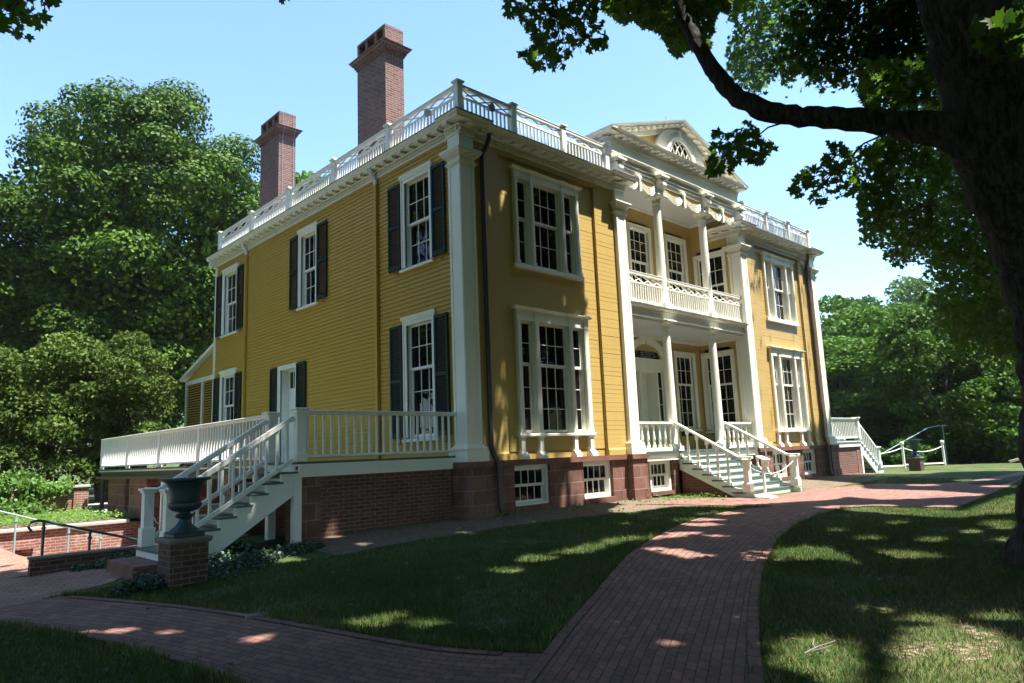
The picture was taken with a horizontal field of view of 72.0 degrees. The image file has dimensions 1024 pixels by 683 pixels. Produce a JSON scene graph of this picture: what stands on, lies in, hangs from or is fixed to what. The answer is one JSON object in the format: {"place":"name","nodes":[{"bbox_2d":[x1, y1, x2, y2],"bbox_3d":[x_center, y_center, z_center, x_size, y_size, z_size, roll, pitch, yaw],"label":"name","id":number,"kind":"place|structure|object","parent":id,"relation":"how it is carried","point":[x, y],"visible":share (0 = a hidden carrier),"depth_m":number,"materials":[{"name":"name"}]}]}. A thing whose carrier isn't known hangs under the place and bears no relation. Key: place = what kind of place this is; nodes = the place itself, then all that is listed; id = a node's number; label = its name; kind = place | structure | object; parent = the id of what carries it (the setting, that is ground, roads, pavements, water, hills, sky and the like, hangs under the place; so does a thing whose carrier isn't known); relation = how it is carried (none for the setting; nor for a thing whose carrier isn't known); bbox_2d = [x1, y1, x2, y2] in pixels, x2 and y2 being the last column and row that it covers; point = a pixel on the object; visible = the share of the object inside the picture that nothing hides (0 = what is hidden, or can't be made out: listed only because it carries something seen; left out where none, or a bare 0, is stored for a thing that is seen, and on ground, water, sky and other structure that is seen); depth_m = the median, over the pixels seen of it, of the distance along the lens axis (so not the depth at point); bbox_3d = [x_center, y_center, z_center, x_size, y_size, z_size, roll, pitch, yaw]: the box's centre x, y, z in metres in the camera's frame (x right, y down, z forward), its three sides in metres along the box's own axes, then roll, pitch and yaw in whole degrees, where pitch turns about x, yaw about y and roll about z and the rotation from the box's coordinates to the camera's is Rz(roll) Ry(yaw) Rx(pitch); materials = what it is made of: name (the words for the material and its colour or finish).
{"place":"outdoors","nodes":[
{"label":"outdoors","id":0,"kind":"place"},
{"bbox_2d":[0,548,27,579],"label":"brick court","id":1,"kind":"object","parent":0,"point":[11,566],"visible":0.84,"depth_m":11.62,"materials":[{"name":"red brick"}]},
{"bbox_2d":[3,549,39,565],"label":"court ramp","id":2,"kind":"structure","parent":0,"point":[23,559],"depth_m":13.91,"materials":[{"name":"concrete"}]},
{"bbox_2d":[0,510,129,552],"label":"handrail","id":3,"kind":"object","parent":2,"relation":"on","point":[15,527],"visible":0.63,"depth_m":15.75,"materials":[{"name":"grey metal"}]},
{"bbox_2d":[0,567,120,606],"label":"brick court","id":4,"kind":"object","parent":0,"point":[18,590],"visible":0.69,"depth_m":9.95,"materials":[{"name":"red brick"}]},
{"bbox_2d":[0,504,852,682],"bbox_3d":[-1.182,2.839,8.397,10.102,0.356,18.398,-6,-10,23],"label":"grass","id":5,"kind":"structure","parent":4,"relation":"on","point":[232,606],"depth_m":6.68,"materials":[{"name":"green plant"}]},
{"bbox_2d":[88,504,107,511],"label":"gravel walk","id":6,"kind":"structure","parent":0,"point":[105,507],"depth_m":25.29,"materials":[{"name":"beige gravel"}]},
{"bbox_2d":[0,596,541,682],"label":"brick path","id":7,"kind":"structure","parent":0,"point":[270,652],"depth_m":5.96,"materials":[{"name":"red brick"}]},
{"bbox_2d":[0,619,262,682],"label":"path edging","id":8,"kind":"object","parent":7,"relation":"on","point":[173,656],"visible":0.5,"depth_m":5.89,"materials":[{"name":"stone"}]},
{"bbox_2d":[65,596,501,654],"bbox_3d":[-2.829,2.834,7.232,6.566,0.039,0.270,-8,-11,33],"label":"path edging","id":9,"kind":"object","parent":7,"relation":"on","point":[383,639],"visible":0.97,"depth_m":6.54,"materials":[{"name":"stone"}]},
{"bbox_2d":[0,0,985,323],"label":"sky","id":10,"kind":"structure","parent":0,"point":[254,60],"materials":[{"name":"blue"}]},
{"bbox_2d":[0,413,1023,682],"bbox_3d":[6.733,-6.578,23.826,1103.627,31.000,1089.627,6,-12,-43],"label":"lawn","id":11,"kind":"structure","parent":0,"point":[956,473],"depth_m":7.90,"materials":[{"name":"green plant"}]},
{"bbox_2d":[0,348,56,453],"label":"tree","id":12,"kind":"object","parent":11,"relation":"on","point":[9,384],"visible":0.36,"depth_m":22.98,"materials":[{"name":"green plant"}]},
{"bbox_2d":[0,406,62,488],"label":"shade tree","id":13,"kind":"object","parent":11,"relation":"on","point":[1,466],"depth_m":57.35,"materials":[{"name":"green plant"}]},
{"bbox_2d":[0,238,77,460],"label":"shade tree","id":14,"kind":"object","parent":11,"relation":"on","point":[39,385],"visible":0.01,"depth_m":47.02,"materials":[{"name":"green plant"}]},
{"bbox_2d":[0,485,90,512],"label":"vine wall","id":15,"kind":"structure","parent":11,"relation":"on","point":[79,494],"depth_m":20.62,"materials":[{"name":"brick"}]},
{"bbox_2d":[0,467,78,519],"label":"vine","id":16,"kind":"object","parent":15,"relation":"on","point":[30,493],"visible":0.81,"depth_m":19.77,"materials":[{"name":"green plant"}]},
{"bbox_2d":[0,519,139,555],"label":"planter wall","id":17,"kind":"structure","parent":11,"relation":"on","point":[55,540],"depth_m":16.68,"materials":[{"name":"brick"}]},
{"bbox_2d":[0,512,139,528],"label":"planting bed","id":18,"kind":"object","parent":11,"relation":"on","point":[113,517],"visible":0.25,"depth_m":17.45,"materials":[{"name":"green plant"}]},
{"bbox_2d":[0,505,134,525],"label":"ground cover","id":19,"kind":"object","parent":18,"relation":"on","point":[67,514],"visible":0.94,"depth_m":17.97,"materials":[{"name":"green plant"}]},
{"bbox_2d":[0,329,148,488],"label":"tree","id":20,"kind":"object","parent":11,"relation":"on","point":[38,456],"visible":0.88,"depth_m":23.29,"materials":[{"name":"green plant"}]},
{"bbox_2d":[1,244,193,428],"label":"shade tree","id":21,"kind":"object","parent":11,"relation":"on","point":[170,421],"visible":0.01,"depth_m":49.60,"materials":[{"name":"green plant"}]},
{"bbox_2d":[57,330,188,495],"bbox_3d":[-14.030,2.956,25.223,4.189,6.714,4.826,6,-12,-43],"label":"tree","id":22,"kind":"object","parent":11,"relation":"on","point":[133,353],"visible":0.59,"depth_m":24.61,"materials":[{"name":"green plant"}]},
{"bbox_2d":[0,75,260,501],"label":"maple tree","id":23,"kind":"object","parent":11,"relation":"on","point":[107,208],"visible":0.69,"depth_m":31.01,"materials":[{"name":"green plant"}]},
{"bbox_2d":[107,556,157,580],"bbox_3d":[-5.514,3.437,10.400,0.520,0.375,1.320,6,-12,-43],"label":"stone step","id":24,"kind":"object","parent":11,"relation":"on","point":[123,567],"visible":0.36,"depth_m":10.17,"materials":[{"name":"stone"}]},
{"bbox_2d":[88,369,183,445],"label":"shade tree","id":25,"kind":"object","parent":11,"relation":"on","point":[174,417],"depth_m":69.23,"materials":[{"name":"green plant"}]},
{"bbox_2d":[27,534,247,576],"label":"wall","id":26,"kind":"structure","parent":11,"relation":"on","point":[45,564],"depth_m":11.04,"materials":[{"name":"brick"}]},
{"bbox_2d":[27,519,155,554],"bbox_3d":[-6.309,3.452,11.987,3.309,1.105,0.068,6,-12,-43],"label":"handrail","id":27,"kind":"object","parent":26,"relation":"on","point":[43,528],"visible":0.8,"depth_m":11.31,"materials":[{"name":"metal"}]},
{"bbox_2d":[155,534,212,589],"bbox_3d":[-4.373,2.956,9.364,0.560,0.710,0.560,6,-12,-43],"label":"pedestal","id":28,"kind":"object","parent":11,"relation":"on","point":[183,562],"visible":0.86,"depth_m":9.19,"materials":[{"name":"brick"}]},
{"bbox_2d":[159,477,211,538],"bbox_3d":[-4.402,2.227,9.480,0.650,0.768,0.650,6,-12,-43],"label":"urn","id":29,"kind":"object","parent":28,"relation":"on","point":[185,494],"visible":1,"depth_m":9.34,"materials":[{"name":"paint"}]},
{"bbox_2d":[69,535,326,597],"bbox_3d":[-4.722,3.294,10.828,3.246,0.450,3.340,6,-12,-43],"label":"ivy cover","id":30,"kind":"object","parent":11,"relation":"on","point":[146,583],"visible":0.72,"depth_m":10.23,"materials":[{"name":"green plant"}]},
{"bbox_2d":[245,611,266,619],"bbox_3d":[-2.611,2.817,7.204,0.234,0.068,0.165,4,-11,-33],"label":"flat stone","id":31,"kind":"object","parent":11,"relation":"on","point":[251,616],"visible":0.5,"depth_m":7.15,"materials":[{"name":"grey stone"}]},
{"bbox_2d":[188,170,324,338],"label":"shade tree","id":32,"kind":"object","parent":11,"relation":"on","point":[304,175],"depth_m":43.40,"materials":[{"name":"green plant"}]},
{"bbox_2d":[96,23,883,560],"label":"house","id":33,"kind":"structure","parent":11,"relation":"on","point":[458,311],"depth_m":17.78,"materials":[{"name":"yellow wood"}]},
{"bbox_2d":[149,499,161,523],"bbox_3d":[-5.426,2.619,10.828,0.014,0.372,0.952,6,-12,-43],"label":"chain barrier","id":34,"kind":"object","parent":33,"relation":"hanging from","point":[153,514],"visible":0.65,"depth_m":11.02,"materials":[{"name":"grey metal"}]},
{"bbox_2d":[219,367,237,447],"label":"window","id":35,"kind":"structure","parent":33,"relation":"in","point":[228,375],"depth_m":23.36,"materials":[{"name":"white paint"}]},
{"bbox_2d":[220,262,239,337],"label":"window","id":36,"kind":"structure","parent":33,"relation":"in","point":[230,272],"depth_m":23.88,"materials":[{"name":"white paint"}]},
{"bbox_2d":[277,362,297,462],"bbox_3d":[-6.262,2.064,20.019,0.390,2.823,1.250,6,-12,-43],"label":"side door","id":37,"kind":"structure","parent":33,"relation":"in","point":[288,372],"depth_m":20.37,"materials":[{"name":"white paint"}]},
{"bbox_2d":[296,221,318,310],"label":"window","id":38,"kind":"structure","parent":33,"relation":"in","point":[308,233],"depth_m":19.95,"materials":[{"name":"white paint"}]},
{"bbox_2d":[398,160,435,272],"bbox_3d":[-2.126,-2.813,16.101,0.250,2.335,1.260,6,-12,-43],"label":"window","id":39,"kind":"structure","parent":33,"relation":"in","point":[416,181],"depth_m":16.26,"materials":[{"name":"white paint"}]},
{"bbox_2d":[400,308,439,441],"bbox_3d":[-1.984,0.774,15.531,0.250,2.825,1.260,6,-12,-43],"label":"window","id":40,"kind":"structure","parent":33,"relation":"in","point":[421,388],"depth_m":15.70,"materials":[{"name":"white paint"}]},
{"bbox_2d":[514,464,553,511],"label":"basement window","id":41,"kind":"structure","parent":33,"relation":"in","point":[531,481],"depth_m":15.42,"materials":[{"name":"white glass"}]},
{"bbox_2d":[508,164,583,281],"bbox_3d":[0.824,-2.780,16.939,2.440,2.424,0.342,6,-12,-43],"label":"window","id":42,"kind":"structure","parent":33,"relation":"in","point":[546,230],"depth_m":16.99,"materials":[{"name":"white paint"}]},
{"bbox_2d":[510,305,597,458],"bbox_3d":[0.980,0.975,16.349,2.640,3.394,0.342,6,-12,-43],"label":"window","id":43,"kind":"structure","parent":33,"relation":"in","point":[553,374],"depth_m":16.42,"materials":[{"name":"white paint"}]},
{"bbox_2d":[583,460,616,504],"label":"basement window","id":44,"kind":"structure","parent":33,"relation":"in","point":[597,476],"depth_m":16.95,"materials":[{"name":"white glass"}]},
{"bbox_2d":[626,221,654,304],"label":"window","id":45,"kind":"structure","parent":33,"relation":"in","point":[638,236],"depth_m":22.40,"materials":[{"name":"white paint"}]},
{"bbox_2d":[634,337,668,447],"bbox_3d":[4.088,1.636,21.707,2.040,3.530,0.495,6,-12,-43],"label":"front door","id":46,"kind":"structure","parent":33,"relation":"in","point":[650,379],"depth_m":21.90,"materials":[{"name":"white paint"}]},
{"bbox_2d":[648,460,674,495],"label":"basement window","id":47,"kind":"structure","parent":33,"relation":"in","point":[659,473],"depth_m":18.63,"materials":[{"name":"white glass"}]},
{"bbox_2d":[663,234,690,312],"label":"window","id":48,"kind":"structure","parent":33,"relation":"in","point":[674,247],"depth_m":23.82,"materials":[{"name":"white paint"}]},
{"bbox_2d":[666,130,695,162],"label":"pediment window","id":49,"kind":"structure","parent":33,"relation":"in","point":[676,145],"depth_m":21.52,"materials":[{"name":"white paint"}]},
{"bbox_2d":[673,351,702,430],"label":"window","id":50,"kind":"structure","parent":33,"relation":"in","point":[688,416],"depth_m":23.19,"materials":[{"name":"white paint"}]},
{"bbox_2d":[692,250,729,315],"bbox_3d":[6.760,-1.891,23.812,0.230,2.243,1.280,6,-12,-43],"label":"window","id":51,"kind":"structure","parent":33,"relation":"in","point":[717,259],"depth_m":23.78,"materials":[{"name":"white paint"}]},
{"bbox_2d":[700,349,739,432],"bbox_3d":[6.900,1.657,23.248,0.230,2.673,1.280,6,-12,-43],"label":"window","id":52,"kind":"structure","parent":33,"relation":"in","point":[726,359],"depth_m":23.24,"materials":[{"name":"white paint"}]},
{"bbox_2d":[752,460,793,473],"bbox_3d":[6.867,3.327,18.564,2.490,0.307,0.020,6,-12,-43],"label":"rope barrier","id":53,"kind":"object","parent":33,"relation":"hanging from","point":[775,472],"visible":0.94,"depth_m":18.58,"materials":[{"name":"white fabric"}]},
{"bbox_2d":[759,251,798,326],"bbox_3d":[9.500,-1.822,25.121,2.440,2.424,0.342,6,-12,-43],"label":"window","id":54,"kind":"structure","parent":33,"relation":"in","point":[777,272],"depth_m":25.26,"materials":[{"name":"white paint"}]},
{"bbox_2d":[772,451,791,480],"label":"basement window","id":55,"kind":"structure","parent":33,"relation":"in","point":[781,459],"depth_m":23.50,"materials":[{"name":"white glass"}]},
{"bbox_2d":[767,346,813,446],"bbox_3d":[9.641,1.932,24.517,2.640,3.394,0.342,6,-12,-43],"label":"window","id":56,"kind":"structure","parent":33,"relation":"in","point":[790,403],"depth_m":24.66,"materials":[{"name":"white paint"}]},
{"bbox_2d":[802,449,820,477],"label":"basement window","id":57,"kind":"structure","parent":33,"relation":"in","point":[808,454],"depth_m":24.97,"materials":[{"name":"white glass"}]},
{"bbox_2d":[284,498,711,555],"bbox_3d":[1.192,3.585,14.546,11.100,0.197,2.950,6,-12,-43],"label":"soil bed","id":58,"kind":"object","parent":11,"relation":"on","point":[355,541],"visible":0.8,"depth_m":12.88,"materials":[{"name":"brown soil"}]},
{"bbox_2d":[384,492,726,541],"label":"weeds","id":59,"kind":"object","parent":58,"relation":"on","point":[425,526],"visible":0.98,"depth_m":14.62,"materials":[{"name":"green plant"}]},
{"bbox_2d":[0,0,1023,568],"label":"maple tree","id":60,"kind":"object","parent":11,"relation":"on","point":[972,130],"visible":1,"depth_m":8.27,"materials":[{"name":"green plant"}]},
{"bbox_2d":[6,504,1022,682],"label":"clover","id":61,"kind":"object","parent":11,"relation":"on","point":[628,549],"visible":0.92,"depth_m":7.39,"materials":[{"name":"green plant"}]},
{"bbox_2d":[804,639,834,653],"bbox_3d":[2.273,2.251,5.185,0.162,0.048,0.297,-9,-11,38],"label":"fallen twig","id":62,"kind":"object","parent":11,"relation":"on","point":[815,648],"visible":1,"depth_m":5.16,"materials":[{"name":"wood"}]},
{"bbox_2d":[819,313,828,329],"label":"forest tree","id":63,"kind":"object","parent":11,"relation":"on","point":[823,317],"depth_m":69.26,"materials":[{"name":"green plant"}]},
{"bbox_2d":[783,473,886,490],"bbox_3d":[11.088,4.652,23.814,10.700,0.114,2.849,6,-12,-43],"label":"soil bed","id":64,"kind":"object","parent":11,"relation":"on","point":[821,482],"visible":0.62,"depth_m":22.58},
{"bbox_2d":[821,294,883,463],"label":"forest tree","id":65,"kind":"object","parent":11,"relation":"on","point":[869,299],"visible":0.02,"depth_m":99.06,"materials":[{"name":"green plant"}]},
{"bbox_2d":[818,294,887,392],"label":"forest tree","id":66,"kind":"object","parent":11,"relation":"on","point":[823,305],"visible":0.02,"depth_m":57.50,"materials":[{"name":"green plant"}]},
{"bbox_2d":[823,305,896,463],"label":"forest tree","id":67,"kind":"object","parent":11,"relation":"on","point":[869,324],"visible":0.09,"depth_m":50.73,"materials":[{"name":"green plant"}]},
{"bbox_2d":[725,0,1023,363],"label":"maple tree","id":68,"kind":"object","parent":11,"relation":"on","point":[934,223],"visible":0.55,"depth_m":15.71,"materials":[{"name":"green plant"}]},
{"bbox_2d":[822,335,938,447],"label":"forest tree","id":69,"kind":"object","parent":11,"relation":"on","point":[858,361],"visible":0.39,"depth_m":43.42,"materials":[{"name":"green plant"}]},
{"bbox_2d":[827,366,959,463],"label":"forest tree","id":70,"kind":"object","parent":11,"relation":"on","point":[856,389],"visible":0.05,"depth_m":45.02,"materials":[{"name":"green plant"}]},
{"bbox_2d":[883,465,903,466],"bbox_3d":[17.725,6.038,34.014,4.210,0.145,0.050,3,-10,-30],"label":"ground rail","id":71,"kind":"object","parent":11,"relation":"on","point":[892,465],"visible":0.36,"depth_m":34.53,"materials":[{"name":"white paint"}]},
{"bbox_2d":[900,442,905,467],"bbox_3d":[19.523,5.753,35.139,0.200,1.490,0.195,6,-12,-43],"label":"fence post","id":72,"kind":"object","parent":11,"relation":"on","point":[903,454],"visible":0.89,"depth_m":35.12,"materials":[{"name":"white paint"}]},
{"bbox_2d":[904,446,941,451],"bbox_3d":[20.987,5.495,35.963,3.348,0.295,0.048,3,-10,-28],"label":"fence rope","id":73,"kind":"object","parent":72,"relation":"attached to","point":[924,451],"visible":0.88,"depth_m":35.97,"materials":[{"name":"white fabric"}]},
{"bbox_2d":[873,435,936,464],"bbox_3d":[21.190,5.887,38.022,3.204,1.676,3.150,-4,-9,11],"label":"shrub","id":74,"kind":"object","parent":11,"relation":"on","point":[894,457],"visible":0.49,"depth_m":37.54,"materials":[{"name":"green plant"}]},
{"bbox_2d":[876,641,936,660],"bbox_3d":[2.982,2.277,5.200,0.501,0.011,0.464,-2,-9,0],"label":"bare patch","id":75,"kind":"object","parent":11,"relation":"on","point":[911,649],"visible":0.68,"depth_m":5.23,"materials":[{"name":"soil"}]},
{"bbox_2d":[884,276,940,305],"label":"forest tree","id":76,"kind":"object","parent":11,"relation":"on","point":[907,287],"visible":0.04,"depth_m":100.39,"materials":[{"name":"green plant"}]},
{"bbox_2d":[881,301,943,314],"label":"forest tree","id":77,"kind":"object","parent":11,"relation":"on","point":[890,304],"visible":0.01,"depth_m":77.21,"materials":[{"name":"green plant"}]},
{"bbox_2d":[881,302,948,464],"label":"forest tree","id":78,"kind":"object","parent":11,"relation":"on","point":[897,311],"visible":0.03,"depth_m":53.73,"materials":[{"name":"green plant"}]},
{"bbox_2d":[906,457,924,470],"bbox_3d":[17.798,5.446,31.008,0.560,0.700,0.560,6,-12,-43],"label":"pedestal","id":79,"kind":"object","parent":11,"relation":"on","point":[915,463],"visible":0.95,"depth_m":30.84,"materials":[{"name":"brick"}]},
{"bbox_2d":[905,439,921,456],"bbox_3d":[17.770,4.722,31.124,0.650,0.768,0.650,6,-12,-43],"label":"urn","id":80,"kind":"object","parent":79,"relation":"on","point":[913,445],"visible":1,"depth_m":31.00,"materials":[{"name":"paint"}]},
{"bbox_2d":[881,425,952,463],"bbox_3d":[21.151,5.647,37.197,7.567,2.344,0.142,1,-10,-21],"label":"handrail","id":81,"kind":"object","parent":11,"relation":"on","point":[921,431],"visible":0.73,"depth_m":37.93,"materials":[{"name":"metal"}]},
{"bbox_2d":[902,303,943,462],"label":"forest tree","id":82,"kind":"object","parent":11,"relation":"on","point":[929,320],"depth_m":67.48,"materials":[{"name":"green plant"}]},
{"bbox_2d":[906,462,944,464],"bbox_3d":[21.016,6.222,35.848,3.338,0.118,0.050,3,-10,-28],"label":"ground rail","id":83,"kind":"object","parent":11,"relation":"on","point":[933,463],"visible":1,"depth_m":36.25,"materials":[{"name":"white paint"}]},
{"bbox_2d":[858,309,1021,463],"bbox_3d":[24.804,3.043,40.652,7.749,10.005,8.501,-3,-9,6],"label":"forest tree","id":84,"kind":"object","parent":11,"relation":"on","point":[910,368],"visible":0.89,"depth_m":39.02,"materials":[{"name":"green plant"}]},
{"bbox_2d":[940,440,945,464],"bbox_3d":[22.477,5.891,36.684,0.200,1.490,0.195,6,-12,-43],"label":"fence post","id":85,"kind":"object","parent":11,"relation":"on","point":[942,448],"visible":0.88,"depth_m":36.68,"materials":[{"name":"white paint"}]},
{"bbox_2d":[887,331,1018,464],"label":"forest tree","id":86,"kind":"object","parent":11,"relation":"on","point":[959,457],"visible":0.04,"depth_m":43.96,"materials":[{"name":"green plant"}]},
{"bbox_2d":[944,639,1002,662],"bbox_3d":[3.380,2.263,5.201,0.832,0.011,0.360,6,-12,-43],"label":"bare patch","id":87,"kind":"object","parent":11,"relation":"on","point":[968,646],"visible":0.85,"depth_m":5.16,"materials":[{"name":"soil"}]},
{"bbox_2d":[930,356,1020,463],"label":"forest tree","id":88,"kind":"object","parent":11,"relation":"on","point":[983,459],"visible":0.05,"depth_m":44.00,"materials":[{"name":"green plant"}]},
{"bbox_2d":[950,622,1010,638],"bbox_3d":[3.814,2.324,5.698,0.521,0.011,0.469,-1,-9,-10],"label":"bare patch","id":89,"kind":"object","parent":11,"relation":"on","point":[986,633],"visible":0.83,"depth_m":5.66,"materials":[{"name":"soil"}]},
{"bbox_2d":[940,377,1022,462],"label":"forest tree","id":90,"kind":"object","parent":11,"relation":"on","point":[1009,408],"visible":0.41,"depth_m":37.99,"materials":[{"name":"green plant"}]},
{"bbox_2d":[1008,458,1018,462],"bbox_3d":[29.506,5.517,36.168,9.016,1.483,0.218,-1,-9,-7],"label":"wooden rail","id":91,"kind":"object","parent":11,"relation":"on","point":[1013,460],"visible":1,"depth_m":35.52,"materials":[{"name":"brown wood"}]},
{"bbox_2d":[534,506,836,682],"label":"brick path","id":92,"kind":"structure","parent":0,"point":[686,588],"depth_m":6.59,"materials":[{"name":"red brick"}]},
{"bbox_2d":[518,506,775,682],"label":"path edging","id":93,"kind":"object","parent":92,"relation":"on","point":[538,666],"visible":0.97,"depth_m":6.62,"materials":[{"name":"brick"}]},
{"bbox_2d":[746,507,843,682],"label":"path edging","id":94,"kind":"object","parent":92,"relation":"on","point":[754,650],"visible":0.88,"depth_m":6.13,"materials":[{"name":"brick"}]},
{"bbox_2d":[639,472,1023,506],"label":"brick plaza","id":95,"kind":"structure","parent":0,"point":[954,494],"depth_m":16.98,"materials":[{"name":"red brick"}]},
{"bbox_2d":[754,456,777,498],"bbox_3d":[6.234,3.346,17.416,0.420,1.035,0.400,6,-12,-43],"label":"notice stand","id":96,"kind":"object","parent":95,"relation":"on","point":[763,459],"visible":1,"depth_m":17.36,"materials":[{"name":"white paint"}]},
{"bbox_2d":[969,475,1022,483],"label":"lawn sliver","id":97,"kind":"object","parent":95,"relation":"on","point":[1003,480],"visible":0.97,"depth_m":20.38,"materials":[{"name":"green plant"}]}
]}

